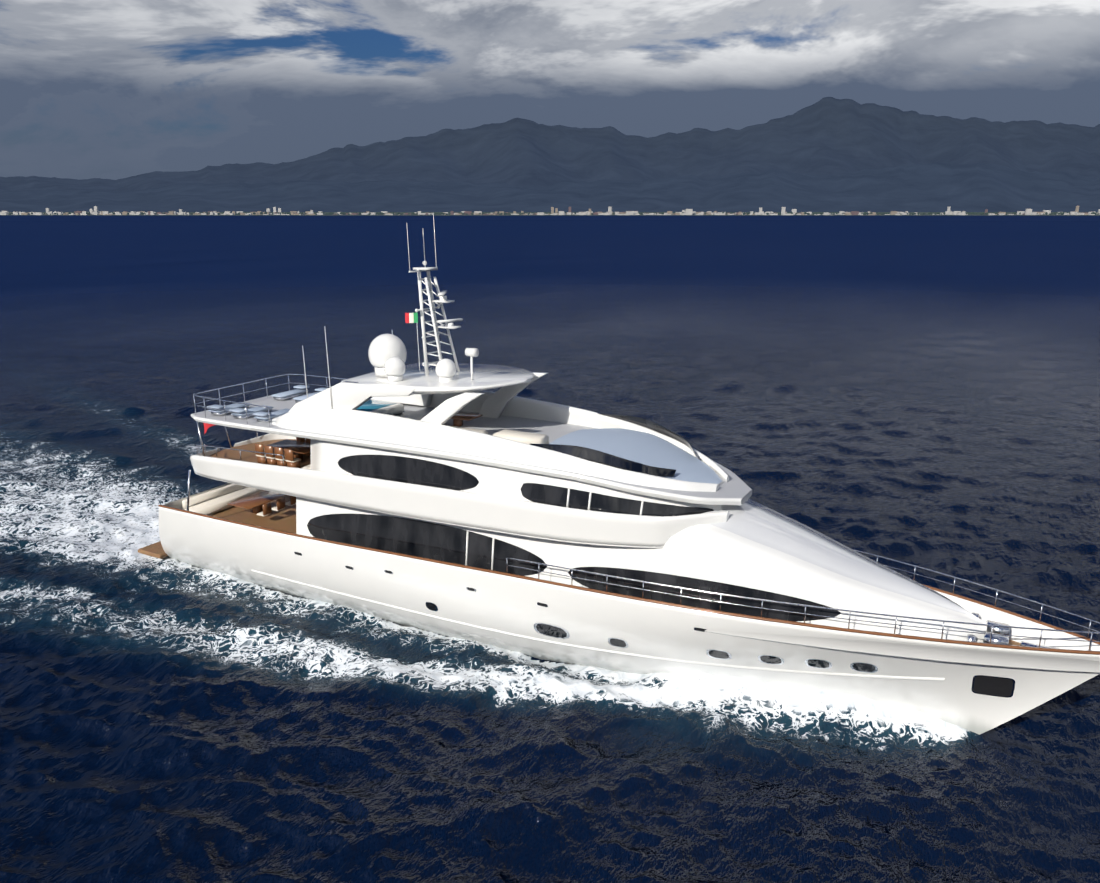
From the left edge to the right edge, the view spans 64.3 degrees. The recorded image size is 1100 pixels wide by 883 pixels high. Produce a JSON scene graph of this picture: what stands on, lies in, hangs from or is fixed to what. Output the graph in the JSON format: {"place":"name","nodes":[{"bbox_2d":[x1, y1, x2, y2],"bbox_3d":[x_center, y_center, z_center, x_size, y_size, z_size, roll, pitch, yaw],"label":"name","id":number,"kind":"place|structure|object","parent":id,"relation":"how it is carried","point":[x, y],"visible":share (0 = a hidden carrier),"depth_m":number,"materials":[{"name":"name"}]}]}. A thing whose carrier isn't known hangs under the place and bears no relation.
{"place":"outdoors","nodes":[
{"label":"outdoors","id":0,"kind":"place"},
{"bbox_2d":[0,215,1099,882],"bbox_3d":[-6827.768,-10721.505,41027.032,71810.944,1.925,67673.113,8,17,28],"label":"sea","id":1,"kind":"structure","parent":0,"point":[920,391],"depth_m":45.75,"materials":[{"name":"liquid"}]},
{"bbox_2d":[159,483,1099,734],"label":"hull","id":2,"kind":"object","parent":1,"relation":"on","point":[499,602],"visible":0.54,"depth_m":31.25,"materials":[{"name":"paint"}]},
{"bbox_2d":[138,541,167,558],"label":"swim platform","id":3,"kind":"structure","parent":2,"relation":"attached to","point":[155,550],"depth_m":44.12,"materials":[{"name":"brown wood"}]},
{"bbox_2d":[296,497,556,581],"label":"deck house","id":4,"kind":"structure","parent":2,"relation":"on","point":[544,550],"depth_m":34.12,"materials":[{"name":"white paint"}]},
{"bbox_2d":[307,514,546,575],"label":"windows","id":5,"kind":"structure","parent":4,"relation":"attached to","point":[429,540],"depth_m":35.17,"materials":[{"name":"black glass"}]},
{"bbox_2d":[194,439,662,547],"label":"deck floor","id":6,"kind":"structure","parent":4,"relation":"on","point":[245,455],"depth_m":42.28,"materials":[{"name":"brown wood"}]},
{"bbox_2d":[190,433,747,546],"bbox_3d":[-4.752,1.387,37.813,26.300,1.700,7.440,8,17,28],"label":"upper deck bulwark","id":7,"kind":"object","parent":6,"relation":"on","point":[490,512],"visible":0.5,"depth_m":33.23,"materials":[{"name":"white paint"}]},
{"bbox_2d":[311,439,723,509],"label":"deck house","id":8,"kind":"structure","parent":6,"relation":"on","point":[327,456],"depth_m":32.65,"materials":[{"name":"white paint"}]},
{"bbox_2d":[338,455,478,489],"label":"oval window","id":9,"kind":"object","parent":8,"relation":"attached to","point":[410,470],"visible":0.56,"depth_m":34.43,"materials":[{"name":"black glass"}]},
{"bbox_2d":[191,393,751,504],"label":"upper deck","id":10,"kind":"structure","parent":8,"relation":"on","point":[735,489],"depth_m":34.96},
{"bbox_2d":[272,390,728,491],"bbox_3d":[-2.256,-0.394,35.925,19.400,2.000,6.600,8,17,28],"label":"upper superstructure","id":11,"kind":"object","parent":8,"relation":"on","point":[372,426],"visible":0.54,"depth_m":34.18,"materials":[{"name":"white paint"}]},
{"bbox_2d":[289,362,547,424],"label":"hardtop roof","id":12,"kind":"structure","parent":11,"relation":"on","point":[417,386],"depth_m":35.47,"materials":[{"name":"white paint"}]},
{"bbox_2d":[302,212,462,408],"bbox_3d":[-6.293,-5.559,36.876,5.754,7.915,6.040,8,17,28],"label":"mast","id":13,"kind":"object","parent":12,"relation":"on","point":[441,300],"visible":0.94,"depth_m":35.91,"materials":[{"name":"white metal"}]},
{"bbox_2d":[405,312,417,322],"bbox_3d":[-5.689,-5.077,35.924,0.660,0.470,0.058,8,17,28],"label":"courtesy flag","id":14,"kind":"object","parent":13,"relation":"attached to","point":[411,317],"visible":1,"depth_m":35.91,"materials":[{"name":"multicoloured fabric"}]},
{"bbox_2d":[368,334,478,381],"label":"radar domes","id":15,"kind":"structure","parent":12,"relation":"on","point":[387,355],"depth_m":35.67,"materials":[{"name":"white plastic"}]},
{"bbox_2d":[521,483,713,515],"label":"window","id":16,"kind":"structure","parent":8,"relation":"on","point":[556,495],"depth_m":30.95,"materials":[{"name":"black glass"}]},
{"bbox_2d":[549,428,723,484],"bbox_3d":[3.349,0.740,33.029,6.400,1.274,5.897,8,17,28],"label":"roof panel","id":17,"kind":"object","parent":8,"relation":"on","point":[645,448],"depth_m":32.98,"materials":[{"name":"white"}]},
{"bbox_2d":[530,413,697,476],"bbox_3d":[2.824,0.156,33.175,5.000,1.030,5.960,8,17,28],"label":"windshield","id":18,"kind":"object","parent":17,"relation":"on","point":[593,455],"visible":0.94,"depth_m":31.04,"materials":[{"name":"black glass"}]},
{"bbox_2d":[251,569,944,680],"bbox_3d":[0.547,6.388,36.104,29.000,1.429,6.734,8,17,28],"label":"hull rub rail","id":19,"kind":"object","parent":2,"relation":"on","point":[651,657],"visible":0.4,"depth_m":32.02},
{"bbox_2d":[182,385,1058,648],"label":"deck furniture","id":20,"kind":"object","parent":2,"relation":"on","point":[255,500],"visible":0.58,"depth_m":40.86,"materials":[{"name":"white wood"}]},
{"bbox_2d":[158,505,1099,654],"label":"cap rail","id":21,"kind":"object","parent":2,"relation":"on","point":[749,616],"visible":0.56,"depth_m":29.41,"materials":[{"name":"brown wood"}]},
{"bbox_2d":[187,374,1099,650],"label":"rails","id":22,"kind":"object","parent":21,"relation":"on","point":[895,624],"visible":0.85,"depth_m":29.52,"materials":[{"name":"silver metal"}]},
{"bbox_2d":[204,423,213,433],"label":"ensign","id":23,"kind":"object","parent":22,"relation":"attached to","point":[206,426],"visible":0.31,"depth_m":43.97,"materials":[{"name":"red fabric"}]},
{"bbox_2d":[294,552,1014,697],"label":"portholes","id":24,"kind":"object","parent":2,"relation":"in","point":[994,686],"visible":0.52,"depth_m":29.39,"materials":[{"name":"black glass"}]},
{"bbox_2d":[555,499,986,642],"bbox_3d":[7.904,4.176,31.334,14.200,4.085,6.320,8,17,28],"label":"coachroof","id":25,"kind":"object","parent":2,"relation":"on","point":[750,543],"visible":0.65,"depth_m":29.42,"materials":[{"name":"white paint"}]},
{"bbox_2d":[568,567,840,620],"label":"forward windows","id":26,"kind":"structure","parent":25,"relation":"attached to","point":[689,582],"depth_m":29.88,"materials":[{"name":"black glass"}]},
{"bbox_2d":[0,97,1099,191],"bbox_3d":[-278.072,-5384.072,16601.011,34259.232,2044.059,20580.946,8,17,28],"label":"mountains","id":27,"kind":"structure","parent":0,"point":[832,136],"depth_m":14106.46,"materials":[{"name":"grey stone"}]},
{"bbox_2d":[0,162,1099,211],"bbox_3d":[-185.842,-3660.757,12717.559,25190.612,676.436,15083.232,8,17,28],"label":"foothills","id":28,"kind":"structure","parent":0,"point":[942,187],"depth_m":10190.06,"materials":[{"name":"grey stone"}]},
{"bbox_2d":[0,0,1099,179],"label":"sky","id":29,"kind":"structure","parent":0,"point":[103,89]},
{"bbox_2d":[9,212,1099,215],"bbox_3d":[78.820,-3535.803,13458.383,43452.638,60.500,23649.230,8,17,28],"label":"coast land","id":30,"kind":"structure","parent":0,"point":[921,214],"depth_m":5020.17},
{"bbox_2d":[0,206,1099,214],"bbox_3d":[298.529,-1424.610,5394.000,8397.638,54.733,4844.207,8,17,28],"label":"town","id":31,"kind":"object","parent":30,"relation":"on","point":[94,211],"visible":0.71,"depth_m":5185.45},
{"bbox_2d":[9,212,1098,214],"bbox_3d":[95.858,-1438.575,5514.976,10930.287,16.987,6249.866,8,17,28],"label":"tree belt","id":32,"kind":"object","parent":30,"relation":"on","point":[816,213],"visible":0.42,"depth_m":5219.50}
]}

